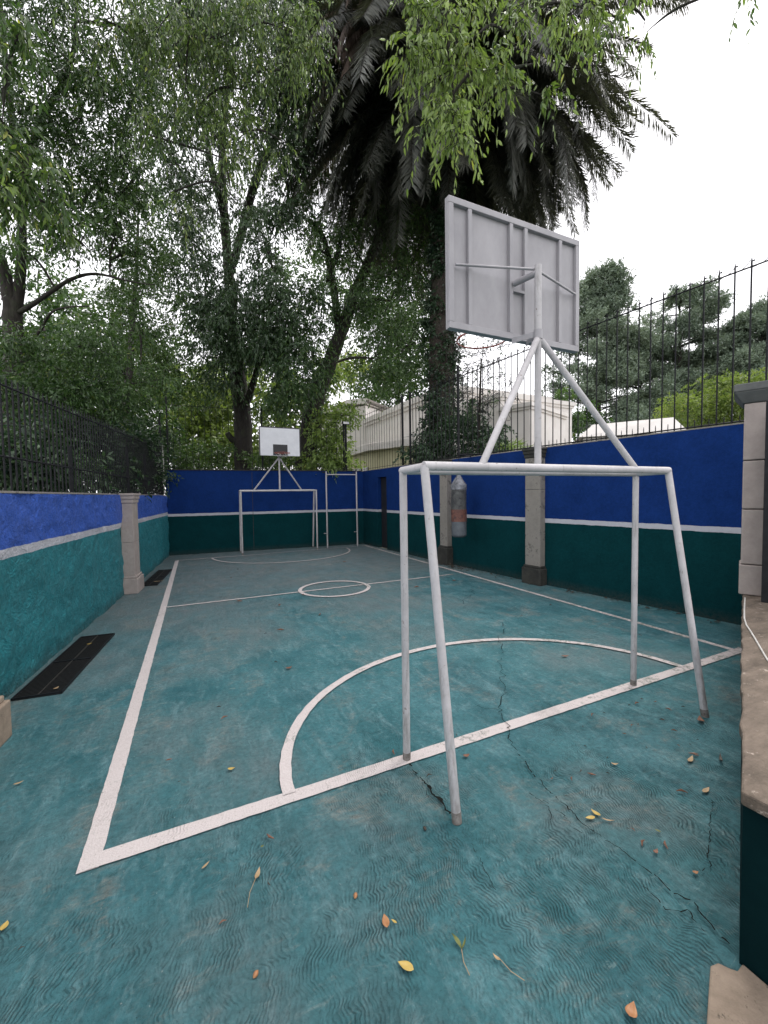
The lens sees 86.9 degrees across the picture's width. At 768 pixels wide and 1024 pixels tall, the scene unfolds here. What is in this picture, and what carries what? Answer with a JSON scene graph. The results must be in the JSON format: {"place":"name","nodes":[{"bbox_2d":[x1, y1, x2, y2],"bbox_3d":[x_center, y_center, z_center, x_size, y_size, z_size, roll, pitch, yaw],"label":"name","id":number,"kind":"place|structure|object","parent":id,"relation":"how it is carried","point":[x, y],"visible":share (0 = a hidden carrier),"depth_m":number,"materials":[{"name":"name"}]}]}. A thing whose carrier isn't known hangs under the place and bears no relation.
{"place":"outdoors","nodes":[
{"label":"outdoors","id":0,"kind":"place"},
{"bbox_2d":[0,544,741,1023],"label":"court floor","id":1,"kind":"structure","parent":0,"point":[566,922],"depth_m":2.16,"materials":[{"name":"paint"}]},
{"bbox_2d":[0,920,8,929],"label":"fallen leaf","id":2,"kind":"object","parent":1,"relation":"on","point":[4,925],"visible":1,"depth_m":1.61,"materials":[{"name":"yellow plant"}]},
{"bbox_2d":[0,695,11,746],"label":"stone pilaster","id":3,"kind":"object","parent":1,"relation":"on","point":[5,723],"visible":1,"depth_m":2.85,"materials":[{"name":"stone"}]},
{"bbox_2d":[11,633,114,700],"bbox_3d":[-3.257,1.553,4.246,0.360,0.021,1.620,-2,3,-20],"label":"drain grate","id":4,"kind":"object","parent":1,"relation":"on","point":[65,668],"visible":1,"depth_m":4.03,"materials":[{"name":"black metal"}]},
{"bbox_2d":[0,491,168,698],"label":"painted wall","id":5,"kind":"structure","parent":1,"relation":"on","point":[61,571],"depth_m":4.54,"materials":[{"name":"teal paint"}]},
{"bbox_2d":[0,377,160,494],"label":"iron fence","id":6,"kind":"object","parent":5,"relation":"on","point":[143,451],"visible":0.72,"depth_m":5.45,"materials":[{"name":"black metal"}]},
{"bbox_2d":[154,410,162,494],"bbox_3d":[-6.389,-1.697,11.591,0.240,2.420,0.113,-2,3,-25],"label":"floodlight post","id":7,"kind":"object","parent":5,"relation":"on","point":[159,423],"visible":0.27,"depth_m":11.58,"materials":[{"name":"black metal"}]},
{"bbox_2d":[119,493,143,594],"bbox_3d":[-4.589,0.556,7.387,0.240,1.787,0.510,-2,3,-20],"label":"stone pilaster","id":8,"kind":"object","parent":1,"relation":"on","point":[133,581],"visible":0.95,"depth_m":7.20,"materials":[{"name":"grey stone"}]},
{"bbox_2d":[144,569,171,585],"bbox_3d":[-4.824,1.386,8.654,0.290,0.021,1.750,-2,3,-19],"label":"drain grate","id":9,"kind":"object","parent":1,"relation":"on","point":[158,576],"visible":0.98,"depth_m":8.58,"materials":[{"name":"black metal"}]},
{"bbox_2d":[247,867,259,907],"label":"fallen leaf","id":10,"kind":"object","parent":1,"relation":"on","point":[257,873],"visible":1,"depth_m":1.81,"materials":[{"name":"beige plant"}]},
{"bbox_2d":[253,970,257,977],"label":"fallen leaf","id":11,"kind":"object","parent":1,"relation":"on","point":[255,974],"visible":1,"depth_m":1.43,"materials":[{"name":"orange plant"}]},
{"bbox_2d":[165,469,363,555],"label":"painted wall","id":12,"kind":"structure","parent":1,"relation":"on","point":[203,510],"depth_m":12.78,"materials":[{"name":"blue paint"}]},
{"bbox_2d":[165,392,404,470],"bbox_3d":[-2.830,-2.473,12.907,6.975,2.250,2.495,-1,2,3],"label":"iron fence","id":13,"kind":"object","parent":12,"relation":"on","point":[401,426],"visible":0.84,"depth_m":12.63,"materials":[{"name":"black metal"}]},
{"bbox_2d":[342,421,348,469],"bbox_3d":[-1.287,-2.234,13.770,0.240,1.650,0.113,-2,3,-25],"label":"floodlight post","id":14,"kind":"object","parent":12,"relation":"on","point":[345,423],"visible":0.99,"depth_m":13.76,"materials":[{"name":"black metal"}]},
{"bbox_2d":[239,426,317,554],"bbox_3d":[-3.096,-0.639,12.134,2.293,3.728,1.290,-2,3,-25],"label":"goal with backboard","id":15,"kind":"object","parent":1,"relation":"on","point":[278,442],"visible":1,"depth_m":12.00,"materials":[{"name":"white paint"}]},
{"bbox_2d":[322,471,357,547],"bbox_3d":[-1.497,-0.094,13.437,1.206,2.470,0.402,-2,3,-25],"label":"pull up frame","id":16,"kind":"object","parent":1,"relation":"on","point":[325,472],"visible":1,"depth_m":13.17,"materials":[{"name":"white paint"}]},
{"bbox_2d":[382,914,389,926],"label":"fallen leaf","id":17,"kind":"object","parent":1,"relation":"on","point":[385,920],"visible":1,"depth_m":1.60,"materials":[{"name":"orange plant"}]},
{"bbox_2d":[398,961,413,970],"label":"fallen leaf","id":18,"kind":"object","parent":1,"relation":"on","point":[406,965],"visible":1,"depth_m":1.45,"materials":[{"name":"yellow plant"}]},
{"bbox_2d":[76,545,741,873],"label":"court markings","id":19,"kind":"object","parent":1,"relation":"on","point":[95,854],"visible":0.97,"depth_m":2.69,"materials":[{"name":"paint"}]},
{"bbox_2d":[437,459,452,564],"bbox_3d":[1.465,0.005,9.747,0.190,2.502,0.370,-2,3,-30],"label":"stone pilaster","id":20,"kind":"object","parent":1,"relation":"on","point":[445,552],"visible":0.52,"depth_m":9.66,"materials":[{"name":"grey stone"}]},
{"bbox_2d":[451,933,469,975],"bbox_3d":[0.289,1.620,1.490,0.051,0.017,0.129,-1,2,-5],"label":"leaf sprig","id":21,"kind":"object","parent":1,"relation":"on","point":[457,940],"visible":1,"depth_m":1.52,"materials":[{"name":"green plant"}]},
{"bbox_2d":[493,953,524,980],"bbox_3d":[0.440,1.618,1.442,0.013,0.008,0.122,-3,3,-45],"label":"fallen leaf","id":22,"kind":"object","parent":1,"relation":"on","point":[497,957],"visible":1,"depth_m":1.46,"materials":[{"name":"brown plant"}]},
{"bbox_2d":[522,447,546,585],"bbox_3d":[2.772,0.084,7.486,0.190,2.502,0.420,-2,3,-32],"label":"stone pilaster","id":23,"kind":"object","parent":1,"relation":"on","point":[534,571],"visible":0.84,"depth_m":7.42,"materials":[{"name":"grey stone"}]},
{"bbox_2d":[367,544,720,622],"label":"leaf litter","id":24,"kind":"object","parent":1,"relation":"on","point":[453,566],"visible":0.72,"depth_m":8.34,"materials":[{"name":"brown plant"}]},
{"bbox_2d":[363,422,743,624],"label":"painted wall","id":25,"kind":"structure","parent":1,"relation":"on","point":[588,534],"depth_m":6.37,"materials":[{"name":"blue paint"}]},
{"bbox_2d":[381,477,386,547],"bbox_3d":[0.076,0.020,12.800,0.040,2.250,0.593,-2,3,-28],"label":"door","id":26,"kind":"structure","parent":25,"relation":"in","point":[383,479],"depth_m":12.89,"materials":[{"name":"black paint"}]},
{"bbox_2d":[457,453,482,456],"bbox_3d":[1.831,-1.219,8.678,0.551,0.038,0.624,-2,3,-25],"label":"wall bracket","id":27,"kind":"object","parent":25,"relation":"attached to","point":[467,455],"depth_m":8.57,"materials":[{"name":"black metal"}]},
{"bbox_2d":[451,456,466,536],"bbox_3d":[1.600,-0.325,8.661,0.346,1.732,0.339,-2,3,-25],"label":"punching bag","id":28,"kind":"object","parent":27,"relation":"hanging from","point":[458,507],"visible":0.91,"depth_m":8.54,"materials":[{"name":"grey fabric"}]},
{"bbox_2d":[407,257,767,463],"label":"iron fence","id":29,"kind":"object","parent":25,"relation":"on","point":[587,327],"visible":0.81,"depth_m":6.44,"materials":[{"name":"black metal"}]},
{"bbox_2d":[399,195,708,824],"bbox_3d":[1.074,-0.332,3.114,2.293,3.770,1.429,-2,3,-25],"label":"goal with backboard","id":30,"kind":"object","parent":1,"relation":"on","point":[511,279],"visible":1,"depth_m":2.97,"materials":[{"name":"white paint"}]},
{"bbox_2d":[409,582,729,943],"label":"floor cracks","id":31,"kind":"object","parent":1,"relation":"on","point":[437,797],"visible":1,"depth_m":2.12,"materials":[{"name":"concrete"}]},
{"bbox_2d":[625,1001,636,1017],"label":"fallen leaf","id":32,"kind":"object","parent":1,"relation":"on","point":[630,1010],"visible":1,"depth_m":1.32,"materials":[{"name":"orange plant"}]},
{"bbox_2d":[739,594,767,985],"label":"wall","id":33,"kind":"structure","parent":1,"relation":"on","point":[753,929],"depth_m":1.45,"materials":[{"name":"teal paint"}]},
{"bbox_2d":[734,380,767,595],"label":"gate pillar","id":34,"kind":"structure","parent":33,"relation":"on","point":[751,399],"depth_m":3.97,"materials":[{"name":"stone"}]},
{"bbox_2d":[743,597,767,660],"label":"cord","id":35,"kind":"object","parent":33,"relation":"on","point":[762,651],"visible":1,"depth_m":2.96,"materials":[{"name":"white plastic"}]},
{"bbox_2d":[761,401,767,602],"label":"metal gate","id":36,"kind":"structure","parent":33,"relation":"on","point":[764,590],"depth_m":3.73,"materials":[{"name":"black metal"}]},
{"bbox_2d":[0,0,767,494],"label":"sky","id":37,"kind":"structure","parent":0,"point":[691,209],"materials":[{"name":"white"}]},
{"bbox_2d":[473,392,575,452],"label":"white building","id":38,"kind":"structure","parent":0,"point":[564,425],"depth_m":19.51,"materials":[{"name":"beige paint"}]},
{"bbox_2d":[707,963,767,1023],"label":"stone slab","id":39,"kind":"structure","parent":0,"point":[740,996],"depth_m":1.34,"materials":[{"name":"stone"}]},
{"label":"ground","id":40,"kind":"structure","parent":0,"visible":0},
{"bbox_2d":[0,403,185,502],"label":"shrub","id":41,"kind":"object","parent":40,"relation":"on","point":[153,438],"visible":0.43,"depth_m":6.97,"materials":[{"name":"green plant"}]},
{"bbox_2d":[0,269,191,492],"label":"background tree","id":42,"kind":"object","parent":40,"relation":"on","point":[50,306],"visible":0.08,"depth_m":15.24,"materials":[{"name":"green plant"}]},
{"bbox_2d":[0,0,194,490],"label":"leafy tree","id":43,"kind":"object","parent":40,"relation":"on","point":[16,354],"visible":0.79,"depth_m":7.76,"materials":[{"name":"green plant"}]},
{"bbox_2d":[44,206,222,487],"bbox_3d":[-7.709,-3.924,12.872,5.076,10.466,3.529,-2,3,-25],"label":"leafy tree","id":44,"kind":"object","parent":40,"relation":"on","point":[183,390],"visible":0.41,"depth_m":12.66,"materials":[{"name":"green plant"}]},
{"bbox_2d":[0,141,345,413],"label":"background tree","id":45,"kind":"object","parent":40,"relation":"on","point":[61,290],"visible":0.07,"depth_m":31.70,"materials":[{"name":"green plant"}]},
{"bbox_2d":[156,420,237,469],"bbox_3d":[-6.771,-1.123,14.860,3.788,4.664,3.030,-2,3,-25],"label":"shrub","id":46,"kind":"object","parent":40,"relation":"on","point":[189,461],"visible":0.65,"depth_m":14.68,"materials":[{"name":"green plant"}]},
{"bbox_2d":[136,355,266,469],"bbox_3d":[-10.209,-4.242,23.133,7.729,10.316,8.654,-2,3,-25],"label":"background tree","id":47,"kind":"object","parent":40,"relation":"on","point":[193,427],"visible":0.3,"depth_m":21.47,"materials":[{"name":"green plant"}]},
{"bbox_2d":[110,0,353,469],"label":"leafy tree","id":48,"kind":"object","parent":40,"relation":"on","point":[261,334],"visible":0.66,"depth_m":13.04,"materials":[{"name":"green plant"}]},
{"bbox_2d":[235,448,298,469],"bbox_3d":[-4.095,-0.641,14.512,2.298,3.651,2.179,0,3,19],"label":"shrub","id":49,"kind":"object","parent":40,"relation":"on","point":[266,459],"visible":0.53,"depth_m":14.24,"materials":[{"name":"green plant"}]},
{"bbox_2d":[222,347,369,469],"bbox_3d":[-4.881,-5.268,24.977,6.837,12.043,11.496,1,3,35],"label":"background tree","id":50,"kind":"object","parent":40,"relation":"on","point":[340,370],"visible":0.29,"depth_m":23.75,"materials":[{"name":"green plant"}]},
{"bbox_2d":[286,401,365,483],"bbox_3d":[-2.096,-1.368,14.356,2.716,5.058,2.446,1,3,31],"label":"shrub","id":51,"kind":"object","parent":40,"relation":"on","point":[324,454],"visible":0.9,"depth_m":14.00,"materials":[{"name":"green plant"}]},
{"bbox_2d":[251,142,434,469],"bbox_3d":[-0.780,-6.326,14.415,7.807,14.960,4.532,-2,3,-25],"label":"leafy tree","id":52,"kind":"object","parent":40,"relation":"on","point":[341,320],"visible":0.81,"depth_m":14.01,"materials":[{"name":"green plant"}]},
{"bbox_2d":[0,0,758,281],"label":"overhanging tree","id":53,"kind":"object","parent":40,"relation":"on","point":[436,36],"visible":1,"depth_m":5.08,"materials":[{"name":"green plant"}]},
{"bbox_2d":[326,268,461,407],"bbox_3d":[0.679,-11.384,37.240,12.088,23.027,11.051,-2,3,-25],"label":"background tree","id":54,"kind":"object","parent":40,"relation":"on","point":[383,396],"visible":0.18,"depth_m":35.40,"materials":[{"name":"green plant"}]},
{"bbox_2d":[321,385,551,470],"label":"cream building","id":55,"kind":"structure","parent":40,"relation":"on","point":[365,434],"depth_m":24.34,"materials":[{"name":"white paint"}]},
{"bbox_2d":[253,0,691,460],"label":"palm tree","id":56,"kind":"object","parent":40,"relation":"on","point":[519,182],"visible":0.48,"depth_m":12.36,"materials":[{"name":"green plant"}]},
{"bbox_2d":[392,167,516,464],"bbox_3d":[1.692,-4.915,12.132,3.197,13.003,4.210,-1,3,-12],"label":"ivy","id":57,"kind":"object","parent":56,"relation":"attached to","point":[440,230],"visible":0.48,"depth_m":13.04,"materials":[{"name":"green plant"}]},
{"bbox_2d":[435,322,527,450],"bbox_3d":[2.654,-2.094,10.922,2.589,6.684,2.446,-1,2,-4],"label":"vine","id":58,"kind":"object","parent":40,"relation":"on","point":[479,387],"visible":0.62,"depth_m":10.71,"materials":[{"name":"green plant"}]},
{"bbox_2d":[495,438,533,450],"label":"shrub","id":59,"kind":"object","parent":40,"relation":"on","point":[515,442],"visible":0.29,"depth_m":12.13,"materials":[{"name":"green plant"}]},
{"bbox_2d":[551,386,613,440],"bbox_3d":[11.146,-3.443,24.580,7.042,7.920,3.238,-3,3,-41],"label":"shrub","id":60,"kind":"object","parent":40,"relation":"on","point":[582,416],"visible":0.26,"depth_m":23.85,"materials":[{"name":"green plant"}]},
{"bbox_2d":[533,257,684,436],"bbox_3d":[17.820,-10.218,33.855,12.136,20.489,11.728,-2,3,-25],"label":"conifer","id":61,"kind":"object","parent":40,"relation":"on","point":[604,292],"visible":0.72,"depth_m":31.58,"materials":[{"name":"green plant"}]},
{"bbox_2d":[575,417,684,442],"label":"white outbuilding","id":62,"kind":"structure","parent":40,"relation":"on","point":[668,422],"depth_m":14.71,"materials":[{"name":"beige paint"}]},
{"bbox_2d":[586,333,706,423],"bbox_3d":[28.094,-9.292,41.195,12.726,17.687,12.772,-2,3,-25],"label":"conifer","id":63,"kind":"object","parent":40,"relation":"on","point":[668,356],"visible":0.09,"depth_m":39.20,"materials":[{"name":"green plant"}]},
{"bbox_2d":[626,275,754,424],"bbox_3d":[27.820,-10.699,38.054,9.877,20.777,10.685,1,3,34],"label":"conifer","id":64,"kind":"object","parent":40,"relation":"on","point":[696,312],"visible":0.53,"depth_m":35.91,"materials":[{"name":"green plant"}]},
{"bbox_2d":[650,367,767,428],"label":"shrub","id":65,"kind":"object","parent":40,"relation":"on","point":[709,402],"visible":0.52,"depth_m":15.42,"materials":[{"name":"green plant"}]},
{"bbox_2d":[693,360,747,414],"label":"conifer","id":66,"kind":"object","parent":40,"relation":"on","point":[709,364],"depth_m":43.31,"materials":[{"name":"green plant"}]},
{"bbox_2d":[683,292,766,424],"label":"conifer","id":67,"kind":"object","parent":40,"relation":"on","point":[758,333],"visible":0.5,"depth_m":33.67,"materials":[{"name":"green plant"}]}
]}

